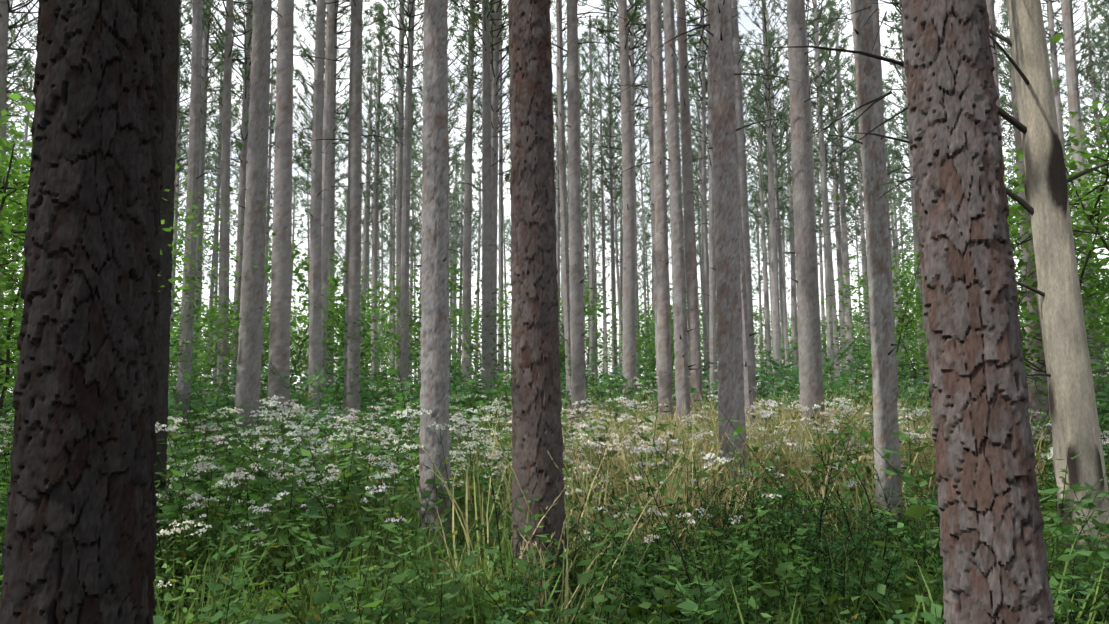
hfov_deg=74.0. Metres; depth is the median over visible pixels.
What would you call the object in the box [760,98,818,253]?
pine crown
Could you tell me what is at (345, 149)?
pine crown
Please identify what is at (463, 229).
pine crown
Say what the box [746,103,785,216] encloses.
pine crown
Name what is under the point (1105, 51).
pine crown
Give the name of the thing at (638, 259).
pine crown
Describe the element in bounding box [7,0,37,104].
pine crown
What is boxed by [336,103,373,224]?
pine crown
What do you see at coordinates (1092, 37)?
pine crown
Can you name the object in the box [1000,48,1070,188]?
pine crown
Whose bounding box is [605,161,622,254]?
pine crown
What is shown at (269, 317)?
understory tree
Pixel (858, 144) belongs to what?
pine crown
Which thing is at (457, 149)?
pine crown
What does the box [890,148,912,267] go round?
pine crown
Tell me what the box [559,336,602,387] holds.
understory tree
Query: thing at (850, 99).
pine crown
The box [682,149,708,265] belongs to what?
pine crown
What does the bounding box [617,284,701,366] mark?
understory tree
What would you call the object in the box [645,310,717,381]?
understory tree
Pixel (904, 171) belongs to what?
pine crown
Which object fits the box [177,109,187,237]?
pine crown
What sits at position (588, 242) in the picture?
pine crown
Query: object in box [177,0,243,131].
pine crown
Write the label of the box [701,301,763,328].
understory tree
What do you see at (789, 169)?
pine crown
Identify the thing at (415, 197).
pine crown
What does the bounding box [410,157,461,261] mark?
pine crown
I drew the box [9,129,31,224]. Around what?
pine crown
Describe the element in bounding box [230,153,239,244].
pine crown
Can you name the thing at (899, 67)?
pine crown
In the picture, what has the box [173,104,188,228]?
pine crown
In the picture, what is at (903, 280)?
understory tree
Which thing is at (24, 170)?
pine crown
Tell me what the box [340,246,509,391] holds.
understory tree
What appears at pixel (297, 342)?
understory tree
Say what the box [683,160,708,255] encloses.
pine crown
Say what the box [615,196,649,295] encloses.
pine crown
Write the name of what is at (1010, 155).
pine crown
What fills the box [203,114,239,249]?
pine crown
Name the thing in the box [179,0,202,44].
pine crown
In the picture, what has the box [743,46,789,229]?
pine crown
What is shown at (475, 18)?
pine crown
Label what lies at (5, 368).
understory tree
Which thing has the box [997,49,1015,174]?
pine crown
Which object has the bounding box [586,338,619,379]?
understory tree
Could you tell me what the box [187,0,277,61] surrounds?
pine crown
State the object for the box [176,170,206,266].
pine crown
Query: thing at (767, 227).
pine crown
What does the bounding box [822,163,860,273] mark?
pine crown
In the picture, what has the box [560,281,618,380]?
understory tree
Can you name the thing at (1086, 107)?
pine crown
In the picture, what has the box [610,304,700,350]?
understory tree
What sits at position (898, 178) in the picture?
pine crown
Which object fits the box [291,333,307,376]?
understory tree
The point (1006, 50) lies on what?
pine crown
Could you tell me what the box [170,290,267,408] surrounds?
understory tree
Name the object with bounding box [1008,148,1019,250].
pine crown
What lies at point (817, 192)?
pine crown
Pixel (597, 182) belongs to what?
pine crown
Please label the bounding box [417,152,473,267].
pine crown
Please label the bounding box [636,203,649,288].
pine crown
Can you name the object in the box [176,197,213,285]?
pine crown
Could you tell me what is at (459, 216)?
pine crown
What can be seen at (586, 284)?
understory tree
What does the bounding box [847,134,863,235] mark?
pine crown
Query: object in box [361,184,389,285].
pine crown
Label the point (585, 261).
pine crown
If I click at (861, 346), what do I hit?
understory tree
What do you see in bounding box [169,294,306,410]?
understory tree
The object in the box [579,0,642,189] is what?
pine crown
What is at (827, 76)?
pine crown
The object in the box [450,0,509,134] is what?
pine crown
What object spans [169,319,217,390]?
understory tree
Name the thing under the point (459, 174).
pine crown
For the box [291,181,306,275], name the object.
pine crown
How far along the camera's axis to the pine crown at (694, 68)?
28.15 m
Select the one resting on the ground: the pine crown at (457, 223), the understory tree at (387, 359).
the understory tree at (387, 359)
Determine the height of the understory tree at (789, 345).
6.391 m
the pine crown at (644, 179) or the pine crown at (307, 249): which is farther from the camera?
the pine crown at (307, 249)
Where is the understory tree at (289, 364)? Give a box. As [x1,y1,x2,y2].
[261,348,305,394]
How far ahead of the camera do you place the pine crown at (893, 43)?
35.47 m
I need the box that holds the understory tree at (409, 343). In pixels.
[378,309,457,378]
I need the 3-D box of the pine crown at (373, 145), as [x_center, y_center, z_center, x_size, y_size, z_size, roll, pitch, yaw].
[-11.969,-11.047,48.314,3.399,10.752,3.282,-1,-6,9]
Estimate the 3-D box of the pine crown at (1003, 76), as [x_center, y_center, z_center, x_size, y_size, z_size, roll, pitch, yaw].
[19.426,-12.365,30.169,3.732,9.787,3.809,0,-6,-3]
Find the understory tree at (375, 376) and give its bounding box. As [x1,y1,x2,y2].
[341,358,394,399]
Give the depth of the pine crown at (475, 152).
67.12 m
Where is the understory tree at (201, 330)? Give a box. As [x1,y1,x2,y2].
[171,306,217,381]
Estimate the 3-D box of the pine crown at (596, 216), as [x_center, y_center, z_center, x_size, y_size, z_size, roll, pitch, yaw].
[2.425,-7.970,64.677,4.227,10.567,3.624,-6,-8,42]
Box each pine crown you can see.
[0,0,37,116]
[5,142,20,273]
[6,0,34,139]
[6,1,31,162]
[6,63,35,207]
[6,80,19,212]
[6,109,19,190]
[6,135,28,261]
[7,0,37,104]
[7,54,22,122]
[8,0,38,128]
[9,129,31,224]
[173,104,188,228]
[174,105,189,252]
[175,0,222,186]
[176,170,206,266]
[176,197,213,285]
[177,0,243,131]
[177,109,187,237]
[178,0,241,191]
[178,127,216,262]
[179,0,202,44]
[179,15,188,54]
[181,217,211,285]
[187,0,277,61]
[189,31,242,200]
[200,0,277,163]
[202,154,236,281]
[202,209,235,290]
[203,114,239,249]
[204,110,240,228]
[208,0,294,133]
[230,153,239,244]
[265,94,308,249]
[265,188,295,258]
[266,69,298,229]
[291,148,310,271]
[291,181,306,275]
[292,0,366,181]
[292,25,348,205]
[292,64,347,213]
[292,105,341,233]
[293,0,399,133]
[294,0,370,16]
[296,90,347,212]
[297,174,346,266]
[302,217,309,278]
[335,44,395,224]
[335,174,372,269]
[335,192,345,283]
[335,192,362,291]
[335,195,346,279]
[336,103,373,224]
[336,172,371,286]
[339,0,405,208]
[342,67,394,222]
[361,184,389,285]
[361,185,395,293]
[362,0,423,147]
[362,0,452,94]
[362,211,388,300]
[365,128,416,263]
[366,120,393,242]
[367,208,395,297]
[371,98,419,247]
[379,93,422,256]
[380,187,409,286]
[395,153,421,277]
[403,27,465,194]
[409,84,463,231]
[409,140,422,255]
[409,147,422,267]
[409,197,421,287]
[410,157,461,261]
[412,1,480,175]
[416,190,452,251]
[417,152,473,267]
[418,169,460,272]
[422,73,475,207]
[447,0,509,135]
[448,0,508,51]
[449,153,464,261]
[449,162,479,278]
[449,178,457,288]
[449,202,463,281]
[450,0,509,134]
[450,127,481,252]
[450,158,481,273]
[450,175,481,271]
[450,187,463,273]
[454,0,508,47]
[458,181,498,288]
[465,2,510,195]
[472,85,510,203]
[497,149,510,262]
[497,219,511,295]
[505,215,511,286]
[505,220,510,267]
[550,0,597,151]
[553,92,568,221]
[554,83,599,251]
[555,47,604,204]
[556,30,617,193]
[560,153,606,268]
[577,0,663,51]
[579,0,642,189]
[581,164,605,278]
[582,0,665,131]
[582,85,622,222]
[583,200,598,283]
[584,193,609,292]
[584,197,601,280]
[585,87,635,220]
[587,215,610,294]
[592,114,639,241]
[592,124,641,249]
[599,10,649,191]
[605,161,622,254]
[607,196,622,270]
[608,0,690,138]
[610,0,677,51]
[610,206,637,276]
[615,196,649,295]
[618,205,650,301]
[633,0,645,8]
[635,103,651,240]
[636,156,669,256]
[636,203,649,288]
[637,56,693,222]
[638,193,652,288]
[638,210,651,298]
[642,131,683,249]
[661,0,740,100]
[665,66,708,239]
[666,179,671,267]
[668,113,707,242]
[669,190,700,287]
[669,197,698,273]
[674,0,743,51]
[677,0,757,155]
[678,26,708,209]
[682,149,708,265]
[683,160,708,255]
[692,81,708,207]
[693,31,755,155]
[693,134,708,257]
[737,0,790,144]
[741,48,767,216]
[742,8,792,189]
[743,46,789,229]
[744,88,786,222]
[746,30,814,200]
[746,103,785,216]
[746,158,767,263]
[747,147,777,261]
[748,194,770,290]
[750,149,788,262]
[750,215,768,293]
[752,186,781,261]
[756,116,792,244]
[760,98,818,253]
[760,219,789,276]
[763,0,853,133]
[765,80,820,236]
[767,222,790,300]
[776,0,855,130]
[778,114,817,255]
[782,161,822,256]
[791,130,833,233]
[792,147,840,269]
[808,12,853,178]
[810,0,861,211]
[811,3,862,203]
[813,134,833,250]
[814,103,855,227]
[816,134,858,249]
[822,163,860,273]
[827,55,903,200]
[828,64,865,239]
[839,82,892,232]
[845,142,864,258]
[846,147,866,256]
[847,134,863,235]
[851,0,906,89]
[854,90,912,249]
[882,0,910,201]
[884,0,902,29]
[884,28,910,189]
[885,143,910,257]
[886,74,910,210]
[887,155,913,270]
[888,178,912,262]
[889,163,911,265]
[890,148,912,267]
[892,115,912,252]
[894,107,911,213]
[994,0,1052,135]
[994,0,1079,125]
[996,0,1016,189]
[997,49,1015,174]
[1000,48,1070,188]
[1000,106,1017,208]
[1002,0,1107,57]
[1005,149,1014,232]
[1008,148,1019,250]
[1042,0,1108,111]
[1061,29,1108,199]
[1063,116,1100,223]
[1066,0,1108,168]
[1067,113,1105,237]
[1067,142,1096,255]
[1078,1,1108,136]
[1081,13,1108,198]
[1081,60,1108,227]
[1089,18,1108,119]
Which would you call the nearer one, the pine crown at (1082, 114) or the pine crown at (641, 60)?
the pine crown at (641, 60)
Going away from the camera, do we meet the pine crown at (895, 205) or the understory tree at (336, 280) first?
the understory tree at (336, 280)
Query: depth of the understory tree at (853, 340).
55.44 m
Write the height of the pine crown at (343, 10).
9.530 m
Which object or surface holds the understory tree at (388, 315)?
on the ground
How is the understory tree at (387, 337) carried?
on the ground
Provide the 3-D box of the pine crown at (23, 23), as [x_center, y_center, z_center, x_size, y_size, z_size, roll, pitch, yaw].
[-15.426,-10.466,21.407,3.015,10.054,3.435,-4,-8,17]
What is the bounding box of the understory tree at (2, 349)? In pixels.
[0,190,268,390]
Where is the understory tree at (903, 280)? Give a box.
[896,258,1021,378]
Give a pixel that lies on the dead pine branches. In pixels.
(582, 148)
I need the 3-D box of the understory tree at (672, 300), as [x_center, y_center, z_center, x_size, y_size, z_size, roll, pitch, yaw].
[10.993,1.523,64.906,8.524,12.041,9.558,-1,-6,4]
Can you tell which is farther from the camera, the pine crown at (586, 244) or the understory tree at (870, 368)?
the pine crown at (586, 244)
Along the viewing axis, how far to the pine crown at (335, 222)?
60.15 m
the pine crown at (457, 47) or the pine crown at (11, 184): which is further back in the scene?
the pine crown at (11, 184)
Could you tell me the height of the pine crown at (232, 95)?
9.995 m
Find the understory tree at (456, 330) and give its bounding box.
[410,293,507,373]
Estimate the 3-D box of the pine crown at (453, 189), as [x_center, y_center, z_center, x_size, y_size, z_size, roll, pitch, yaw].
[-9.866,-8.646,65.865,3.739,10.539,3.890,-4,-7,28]
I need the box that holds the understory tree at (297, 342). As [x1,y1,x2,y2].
[266,324,306,382]
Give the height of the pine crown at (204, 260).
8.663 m
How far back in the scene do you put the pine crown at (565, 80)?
34.72 m
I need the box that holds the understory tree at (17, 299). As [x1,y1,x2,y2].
[0,109,266,446]
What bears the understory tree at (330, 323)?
on the ground
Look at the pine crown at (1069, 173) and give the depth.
61.12 m
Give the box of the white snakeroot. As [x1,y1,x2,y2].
[0,365,1108,623]
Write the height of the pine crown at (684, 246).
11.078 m
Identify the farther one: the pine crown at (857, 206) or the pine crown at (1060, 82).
the pine crown at (857, 206)
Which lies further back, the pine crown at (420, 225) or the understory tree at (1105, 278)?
the pine crown at (420, 225)
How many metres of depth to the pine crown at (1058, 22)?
22.46 m
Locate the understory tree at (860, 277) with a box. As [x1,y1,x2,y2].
[834,253,910,350]
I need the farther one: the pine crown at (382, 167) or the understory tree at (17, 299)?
the pine crown at (382, 167)
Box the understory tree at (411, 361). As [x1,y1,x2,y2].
[378,324,420,385]
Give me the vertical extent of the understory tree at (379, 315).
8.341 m
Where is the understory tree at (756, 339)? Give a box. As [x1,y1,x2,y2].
[754,325,795,379]
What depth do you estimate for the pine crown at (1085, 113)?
42.93 m
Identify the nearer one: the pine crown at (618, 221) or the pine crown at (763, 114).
the pine crown at (763, 114)
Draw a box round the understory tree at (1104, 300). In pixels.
[1023,284,1108,381]
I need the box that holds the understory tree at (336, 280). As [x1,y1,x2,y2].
[199,226,383,396]
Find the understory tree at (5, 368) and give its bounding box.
[0,299,16,420]
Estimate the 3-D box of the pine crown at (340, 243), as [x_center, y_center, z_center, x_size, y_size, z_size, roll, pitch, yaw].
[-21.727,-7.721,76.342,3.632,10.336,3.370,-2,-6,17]
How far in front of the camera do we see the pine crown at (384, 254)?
69.32 m
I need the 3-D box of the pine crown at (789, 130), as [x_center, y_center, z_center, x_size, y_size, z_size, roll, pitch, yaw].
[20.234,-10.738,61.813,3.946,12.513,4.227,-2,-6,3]
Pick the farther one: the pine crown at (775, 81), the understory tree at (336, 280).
the pine crown at (775, 81)
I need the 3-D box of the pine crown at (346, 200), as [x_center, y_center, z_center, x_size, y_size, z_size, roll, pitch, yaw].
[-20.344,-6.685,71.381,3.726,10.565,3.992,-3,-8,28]
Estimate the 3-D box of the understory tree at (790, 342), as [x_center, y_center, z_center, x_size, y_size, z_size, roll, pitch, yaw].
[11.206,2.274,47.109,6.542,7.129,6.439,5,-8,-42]
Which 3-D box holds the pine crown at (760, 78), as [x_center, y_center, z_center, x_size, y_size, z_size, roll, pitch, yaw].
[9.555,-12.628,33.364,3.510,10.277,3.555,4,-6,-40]
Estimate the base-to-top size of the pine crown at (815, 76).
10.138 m
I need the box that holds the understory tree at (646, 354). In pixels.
[604,322,688,404]
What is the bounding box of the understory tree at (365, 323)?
[292,283,419,398]
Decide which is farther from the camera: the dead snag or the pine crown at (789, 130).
the pine crown at (789, 130)
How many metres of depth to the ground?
5.54 m
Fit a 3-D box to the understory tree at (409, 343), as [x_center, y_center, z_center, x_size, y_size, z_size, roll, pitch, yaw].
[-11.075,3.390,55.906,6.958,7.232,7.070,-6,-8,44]
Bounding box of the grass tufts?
[0,379,1108,623]
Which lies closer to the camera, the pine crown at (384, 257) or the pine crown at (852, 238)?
the pine crown at (852, 238)
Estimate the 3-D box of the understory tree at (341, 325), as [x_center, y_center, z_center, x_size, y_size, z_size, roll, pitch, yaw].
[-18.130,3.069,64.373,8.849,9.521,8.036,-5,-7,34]
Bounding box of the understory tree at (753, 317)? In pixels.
[700,274,769,366]
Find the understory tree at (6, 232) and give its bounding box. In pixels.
[0,73,275,430]
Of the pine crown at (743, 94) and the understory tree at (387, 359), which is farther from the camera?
the understory tree at (387, 359)
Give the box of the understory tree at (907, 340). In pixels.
[843,306,927,396]
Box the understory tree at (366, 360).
[335,325,393,408]
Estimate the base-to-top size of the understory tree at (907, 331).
5.312 m
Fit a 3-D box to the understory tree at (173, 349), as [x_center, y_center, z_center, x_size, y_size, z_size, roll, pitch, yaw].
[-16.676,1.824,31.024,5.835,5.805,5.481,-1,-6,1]
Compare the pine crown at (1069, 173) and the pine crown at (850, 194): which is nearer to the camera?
the pine crown at (850, 194)
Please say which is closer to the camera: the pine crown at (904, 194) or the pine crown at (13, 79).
the pine crown at (13, 79)
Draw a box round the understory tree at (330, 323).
[263,258,414,411]
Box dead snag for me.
[769,0,1108,596]
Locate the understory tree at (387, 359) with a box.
[378,334,414,379]
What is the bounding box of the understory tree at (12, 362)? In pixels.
[0,205,211,424]
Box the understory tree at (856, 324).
[837,307,864,364]
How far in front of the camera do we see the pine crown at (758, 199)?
48.38 m
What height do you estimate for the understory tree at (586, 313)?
6.000 m
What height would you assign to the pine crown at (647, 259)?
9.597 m
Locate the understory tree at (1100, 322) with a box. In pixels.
[1017,286,1108,361]
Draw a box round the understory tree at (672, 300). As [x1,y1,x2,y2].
[639,277,702,353]
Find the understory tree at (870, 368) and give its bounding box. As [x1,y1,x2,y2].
[849,351,917,407]
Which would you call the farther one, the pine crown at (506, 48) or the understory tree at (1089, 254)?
the pine crown at (506, 48)
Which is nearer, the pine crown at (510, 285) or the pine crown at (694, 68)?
the pine crown at (694, 68)
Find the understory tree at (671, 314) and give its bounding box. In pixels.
[617,290,704,382]
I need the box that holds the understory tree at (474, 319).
[395,279,565,396]
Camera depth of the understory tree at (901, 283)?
20.54 m
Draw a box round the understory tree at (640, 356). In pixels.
[606,339,656,389]
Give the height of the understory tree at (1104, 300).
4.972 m
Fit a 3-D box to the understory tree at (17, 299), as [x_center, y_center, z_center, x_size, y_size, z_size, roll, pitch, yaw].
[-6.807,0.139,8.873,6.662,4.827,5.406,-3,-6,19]
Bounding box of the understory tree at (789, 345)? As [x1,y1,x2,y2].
[760,327,824,375]
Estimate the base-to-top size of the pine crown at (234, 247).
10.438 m
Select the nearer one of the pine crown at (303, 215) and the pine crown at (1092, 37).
the pine crown at (1092, 37)
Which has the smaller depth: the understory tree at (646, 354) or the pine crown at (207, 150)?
the understory tree at (646, 354)
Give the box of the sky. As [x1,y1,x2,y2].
[3,0,1108,391]
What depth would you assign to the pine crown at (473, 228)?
55.43 m
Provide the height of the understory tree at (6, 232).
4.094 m
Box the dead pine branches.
[2,0,1108,507]
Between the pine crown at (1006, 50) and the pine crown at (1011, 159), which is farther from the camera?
the pine crown at (1011, 159)
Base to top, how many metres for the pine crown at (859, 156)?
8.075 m
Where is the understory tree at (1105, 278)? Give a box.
[1071,161,1108,389]
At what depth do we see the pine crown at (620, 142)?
33.77 m
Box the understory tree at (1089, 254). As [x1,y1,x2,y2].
[797,119,1108,414]
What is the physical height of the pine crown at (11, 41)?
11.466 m
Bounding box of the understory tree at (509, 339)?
[475,298,511,377]
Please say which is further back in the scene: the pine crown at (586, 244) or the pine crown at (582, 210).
the pine crown at (586, 244)
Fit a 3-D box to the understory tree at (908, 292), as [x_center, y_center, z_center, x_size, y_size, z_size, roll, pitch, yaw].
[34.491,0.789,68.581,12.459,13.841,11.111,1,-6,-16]
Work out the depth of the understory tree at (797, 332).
58.30 m
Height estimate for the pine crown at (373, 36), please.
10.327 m
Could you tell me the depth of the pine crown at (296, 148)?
34.04 m
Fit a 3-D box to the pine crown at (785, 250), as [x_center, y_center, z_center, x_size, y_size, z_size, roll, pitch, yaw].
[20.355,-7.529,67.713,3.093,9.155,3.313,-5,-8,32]
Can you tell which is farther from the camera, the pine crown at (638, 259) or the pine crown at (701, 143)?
the pine crown at (638, 259)
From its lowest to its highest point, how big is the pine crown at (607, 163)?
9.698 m
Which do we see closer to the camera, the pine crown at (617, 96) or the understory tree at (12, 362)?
the understory tree at (12, 362)
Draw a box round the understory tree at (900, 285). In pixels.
[850,254,917,350]
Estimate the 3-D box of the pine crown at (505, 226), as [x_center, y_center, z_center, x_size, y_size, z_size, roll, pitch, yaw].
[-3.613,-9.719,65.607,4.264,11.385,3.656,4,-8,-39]
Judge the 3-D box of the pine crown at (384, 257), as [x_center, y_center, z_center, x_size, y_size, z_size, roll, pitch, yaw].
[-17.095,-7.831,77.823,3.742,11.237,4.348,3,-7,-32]
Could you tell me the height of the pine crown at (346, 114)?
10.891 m
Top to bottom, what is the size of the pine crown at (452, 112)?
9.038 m
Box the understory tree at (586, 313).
[473,279,652,393]
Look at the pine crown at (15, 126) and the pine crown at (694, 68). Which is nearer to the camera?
the pine crown at (694, 68)
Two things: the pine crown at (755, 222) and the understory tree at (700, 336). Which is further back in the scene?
the pine crown at (755, 222)
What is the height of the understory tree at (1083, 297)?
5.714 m
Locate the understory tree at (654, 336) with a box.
[618,316,702,375]
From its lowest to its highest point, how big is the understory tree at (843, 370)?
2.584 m
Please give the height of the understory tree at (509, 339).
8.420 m
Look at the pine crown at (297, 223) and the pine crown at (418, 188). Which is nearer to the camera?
the pine crown at (418, 188)
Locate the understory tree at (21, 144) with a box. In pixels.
[0,97,221,402]
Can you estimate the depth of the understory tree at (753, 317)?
75.42 m
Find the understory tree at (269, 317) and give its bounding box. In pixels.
[229,294,308,360]
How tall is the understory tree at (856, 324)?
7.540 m
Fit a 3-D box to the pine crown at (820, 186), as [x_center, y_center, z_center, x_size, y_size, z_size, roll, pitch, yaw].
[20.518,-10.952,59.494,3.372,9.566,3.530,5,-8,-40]
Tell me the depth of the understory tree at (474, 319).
23.93 m
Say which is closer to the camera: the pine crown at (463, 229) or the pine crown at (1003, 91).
the pine crown at (1003, 91)
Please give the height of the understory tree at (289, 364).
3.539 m
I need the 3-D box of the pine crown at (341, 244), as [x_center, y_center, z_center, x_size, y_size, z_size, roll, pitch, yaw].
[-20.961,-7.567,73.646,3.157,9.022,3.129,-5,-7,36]
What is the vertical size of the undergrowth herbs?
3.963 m
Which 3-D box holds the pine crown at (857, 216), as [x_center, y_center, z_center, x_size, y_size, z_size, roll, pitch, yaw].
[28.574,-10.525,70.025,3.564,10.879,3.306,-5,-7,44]
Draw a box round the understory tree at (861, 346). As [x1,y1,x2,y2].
[853,328,867,390]
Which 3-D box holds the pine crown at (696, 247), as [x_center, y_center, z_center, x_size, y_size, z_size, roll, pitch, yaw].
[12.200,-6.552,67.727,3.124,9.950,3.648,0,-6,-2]
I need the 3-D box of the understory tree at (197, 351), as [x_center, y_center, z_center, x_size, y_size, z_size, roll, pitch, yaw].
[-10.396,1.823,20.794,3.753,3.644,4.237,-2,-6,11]
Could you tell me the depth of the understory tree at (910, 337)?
50.35 m
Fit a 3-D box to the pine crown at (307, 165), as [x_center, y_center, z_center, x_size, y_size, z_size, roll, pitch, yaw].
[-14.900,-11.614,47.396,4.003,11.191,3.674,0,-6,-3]
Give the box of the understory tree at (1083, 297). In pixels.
[856,229,1108,412]
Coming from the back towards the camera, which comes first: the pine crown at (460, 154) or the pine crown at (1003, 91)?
the pine crown at (460, 154)
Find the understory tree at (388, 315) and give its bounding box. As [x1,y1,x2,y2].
[366,291,419,356]
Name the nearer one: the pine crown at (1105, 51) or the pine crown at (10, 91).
the pine crown at (10, 91)
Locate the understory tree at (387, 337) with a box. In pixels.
[367,311,412,386]
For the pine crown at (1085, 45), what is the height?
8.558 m
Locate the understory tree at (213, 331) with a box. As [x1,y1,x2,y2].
[180,302,266,375]
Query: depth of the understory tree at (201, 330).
55.75 m
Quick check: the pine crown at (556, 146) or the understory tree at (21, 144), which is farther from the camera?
the pine crown at (556, 146)
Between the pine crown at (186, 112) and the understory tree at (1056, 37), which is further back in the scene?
the pine crown at (186, 112)
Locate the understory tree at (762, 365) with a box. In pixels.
[755,341,797,389]
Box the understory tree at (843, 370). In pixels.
[824,358,861,401]
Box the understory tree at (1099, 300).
[900,181,1108,360]
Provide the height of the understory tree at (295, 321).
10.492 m
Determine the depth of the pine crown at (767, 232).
54.80 m
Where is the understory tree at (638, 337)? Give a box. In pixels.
[584,299,708,404]
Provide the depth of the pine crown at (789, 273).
75.92 m
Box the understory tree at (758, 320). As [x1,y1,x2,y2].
[753,305,797,363]
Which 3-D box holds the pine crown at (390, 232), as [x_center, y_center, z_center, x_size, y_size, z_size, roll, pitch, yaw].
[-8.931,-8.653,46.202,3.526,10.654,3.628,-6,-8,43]
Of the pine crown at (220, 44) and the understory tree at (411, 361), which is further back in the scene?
the understory tree at (411, 361)
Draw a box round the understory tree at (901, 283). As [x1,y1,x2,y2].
[792,219,928,393]
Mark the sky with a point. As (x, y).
(745, 20)
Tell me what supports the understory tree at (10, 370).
on the ground
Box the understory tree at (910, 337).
[896,307,918,373]
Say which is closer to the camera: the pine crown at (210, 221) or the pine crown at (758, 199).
the pine crown at (758, 199)
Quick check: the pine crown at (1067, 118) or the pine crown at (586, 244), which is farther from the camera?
the pine crown at (586, 244)
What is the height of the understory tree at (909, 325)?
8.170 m
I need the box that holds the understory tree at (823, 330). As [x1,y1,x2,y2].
[759,314,860,377]
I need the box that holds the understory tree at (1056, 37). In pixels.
[807,33,1108,438]
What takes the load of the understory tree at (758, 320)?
on the ground
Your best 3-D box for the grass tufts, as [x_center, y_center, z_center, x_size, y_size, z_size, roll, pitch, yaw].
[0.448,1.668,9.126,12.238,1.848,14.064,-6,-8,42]
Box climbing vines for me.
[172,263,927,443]
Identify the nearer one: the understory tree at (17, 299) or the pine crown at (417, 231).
the understory tree at (17, 299)
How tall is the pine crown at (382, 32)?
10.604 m
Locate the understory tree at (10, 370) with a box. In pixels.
[3,348,19,409]
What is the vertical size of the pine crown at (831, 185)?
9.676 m
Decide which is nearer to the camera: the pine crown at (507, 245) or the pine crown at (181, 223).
the pine crown at (181, 223)
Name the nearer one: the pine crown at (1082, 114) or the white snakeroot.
the white snakeroot
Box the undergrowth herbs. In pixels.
[0,333,1108,623]
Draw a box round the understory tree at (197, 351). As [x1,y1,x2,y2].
[168,315,233,413]
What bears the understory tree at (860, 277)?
on the ground
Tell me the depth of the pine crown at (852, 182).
52.99 m
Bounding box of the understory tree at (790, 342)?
[699,290,792,373]
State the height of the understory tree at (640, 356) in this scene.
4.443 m
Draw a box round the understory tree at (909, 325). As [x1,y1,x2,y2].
[898,300,917,350]
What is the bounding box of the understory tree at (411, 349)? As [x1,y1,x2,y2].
[370,320,455,385]
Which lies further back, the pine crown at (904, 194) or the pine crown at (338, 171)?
the pine crown at (338, 171)
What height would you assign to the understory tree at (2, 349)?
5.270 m
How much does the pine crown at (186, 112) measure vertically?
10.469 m
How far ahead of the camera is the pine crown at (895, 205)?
57.60 m
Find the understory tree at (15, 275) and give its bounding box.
[0,134,213,390]
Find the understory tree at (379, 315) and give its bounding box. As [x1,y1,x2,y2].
[334,293,388,376]
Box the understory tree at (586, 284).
[585,258,638,381]
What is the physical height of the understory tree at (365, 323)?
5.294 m
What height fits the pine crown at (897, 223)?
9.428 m
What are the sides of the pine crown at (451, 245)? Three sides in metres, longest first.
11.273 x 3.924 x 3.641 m
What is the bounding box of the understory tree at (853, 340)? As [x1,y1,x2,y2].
[821,317,865,372]
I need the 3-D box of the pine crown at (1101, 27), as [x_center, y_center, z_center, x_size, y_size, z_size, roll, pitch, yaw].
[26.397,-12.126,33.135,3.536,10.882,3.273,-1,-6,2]
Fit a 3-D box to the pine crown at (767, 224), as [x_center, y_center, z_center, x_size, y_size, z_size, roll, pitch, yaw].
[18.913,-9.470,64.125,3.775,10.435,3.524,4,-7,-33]
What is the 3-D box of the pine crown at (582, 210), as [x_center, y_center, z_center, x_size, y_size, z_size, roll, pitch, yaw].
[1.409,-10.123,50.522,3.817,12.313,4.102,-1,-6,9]
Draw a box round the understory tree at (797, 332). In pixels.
[770,309,857,361]
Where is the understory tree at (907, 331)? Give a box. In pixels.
[817,254,928,403]
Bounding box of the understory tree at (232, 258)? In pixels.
[179,229,308,363]
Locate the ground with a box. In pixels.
[0,386,1108,623]
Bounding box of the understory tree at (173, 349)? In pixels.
[168,326,215,391]
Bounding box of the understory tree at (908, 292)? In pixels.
[857,260,916,345]
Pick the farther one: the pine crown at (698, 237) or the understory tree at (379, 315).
the understory tree at (379, 315)
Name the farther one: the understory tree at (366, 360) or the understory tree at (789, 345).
the understory tree at (789, 345)
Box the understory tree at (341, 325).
[298,299,380,356]
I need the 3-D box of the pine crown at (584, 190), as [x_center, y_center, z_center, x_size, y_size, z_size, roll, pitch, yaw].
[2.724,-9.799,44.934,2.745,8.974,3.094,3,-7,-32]
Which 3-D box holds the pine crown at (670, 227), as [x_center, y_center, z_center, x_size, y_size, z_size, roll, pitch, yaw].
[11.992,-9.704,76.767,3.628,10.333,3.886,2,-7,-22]
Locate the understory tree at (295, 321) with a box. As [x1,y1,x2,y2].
[266,306,307,367]

